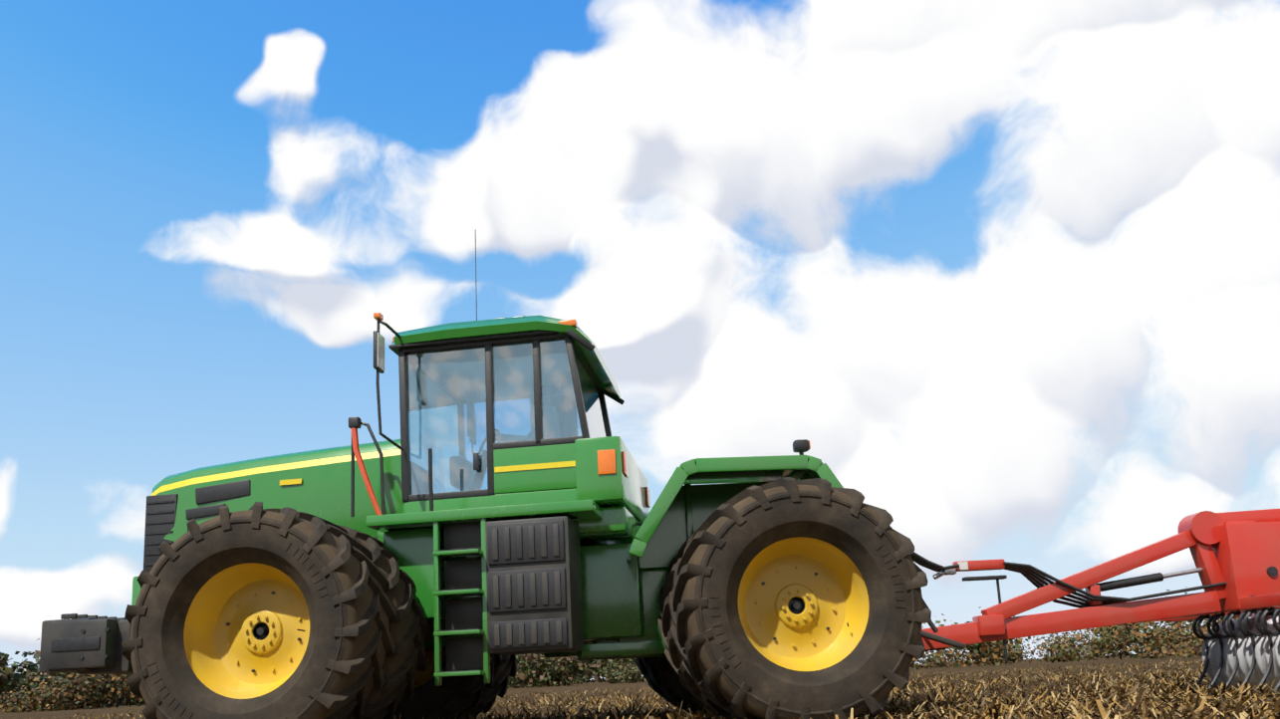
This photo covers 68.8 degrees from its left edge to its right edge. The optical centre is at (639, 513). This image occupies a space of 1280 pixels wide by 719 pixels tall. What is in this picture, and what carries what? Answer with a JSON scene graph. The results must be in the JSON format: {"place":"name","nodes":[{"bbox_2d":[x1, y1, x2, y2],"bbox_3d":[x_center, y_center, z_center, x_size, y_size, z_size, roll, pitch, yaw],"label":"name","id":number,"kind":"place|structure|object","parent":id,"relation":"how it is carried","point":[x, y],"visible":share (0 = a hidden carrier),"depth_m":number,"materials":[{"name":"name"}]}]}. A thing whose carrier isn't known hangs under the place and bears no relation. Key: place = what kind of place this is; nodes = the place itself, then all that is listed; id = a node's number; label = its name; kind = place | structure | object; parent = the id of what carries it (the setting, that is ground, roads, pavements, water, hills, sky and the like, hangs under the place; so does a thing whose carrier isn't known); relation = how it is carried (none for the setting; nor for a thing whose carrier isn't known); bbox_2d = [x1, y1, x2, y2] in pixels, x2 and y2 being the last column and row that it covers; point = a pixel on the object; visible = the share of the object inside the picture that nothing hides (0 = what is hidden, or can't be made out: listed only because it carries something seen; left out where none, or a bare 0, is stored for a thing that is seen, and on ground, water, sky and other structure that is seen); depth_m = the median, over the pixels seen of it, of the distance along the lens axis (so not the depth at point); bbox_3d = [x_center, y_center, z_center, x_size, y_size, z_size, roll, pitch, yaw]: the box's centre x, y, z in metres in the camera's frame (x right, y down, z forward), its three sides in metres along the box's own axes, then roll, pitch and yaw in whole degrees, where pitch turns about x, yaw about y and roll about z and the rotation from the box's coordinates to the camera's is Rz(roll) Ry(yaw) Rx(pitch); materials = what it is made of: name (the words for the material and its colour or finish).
{"place":"outdoors","nodes":[
{"label":"outdoors","id":0,"kind":"place"},
{"bbox_2d":[0,656,1279,718],"bbox_3d":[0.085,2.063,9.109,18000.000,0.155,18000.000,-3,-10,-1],"label":"ground","id":1,"kind":"structure","parent":0,"point":[603,686],"depth_m":30.78,"materials":[{"name":"soil"}]},
{"bbox_2d":[38,231,965,718],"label":"tractor","id":2,"kind":"object","parent":1,"relation":"on","point":[471,532],"visible":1,"depth_m":7.82,"materials":[{"name":"metal"}]},
{"bbox_2d":[0,586,1250,713],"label":"bushes","id":3,"kind":"object","parent":1,"relation":"on","point":[31,688],"visible":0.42,"depth_m":104.33,"materials":[{"name":"green plant"}]},
{"bbox_2d":[11,658,1279,718],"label":"field stubble","id":4,"kind":"object","parent":1,"relation":"on","point":[1206,709],"visible":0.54,"depth_m":8.97,"materials":[{"name":"beige plant"}]},
{"bbox_2d":[909,509,1279,694],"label":"tillage implement","id":5,"kind":"object","parent":1,"relation":"on","point":[1235,557],"visible":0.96,"depth_m":9.26,"materials":[{"name":"metal"}]},
{"bbox_2d":[0,0,1279,680],"label":"sky","id":6,"kind":"structure","parent":0,"point":[1009,270],"materials":[{"name":"white"}]}
]}

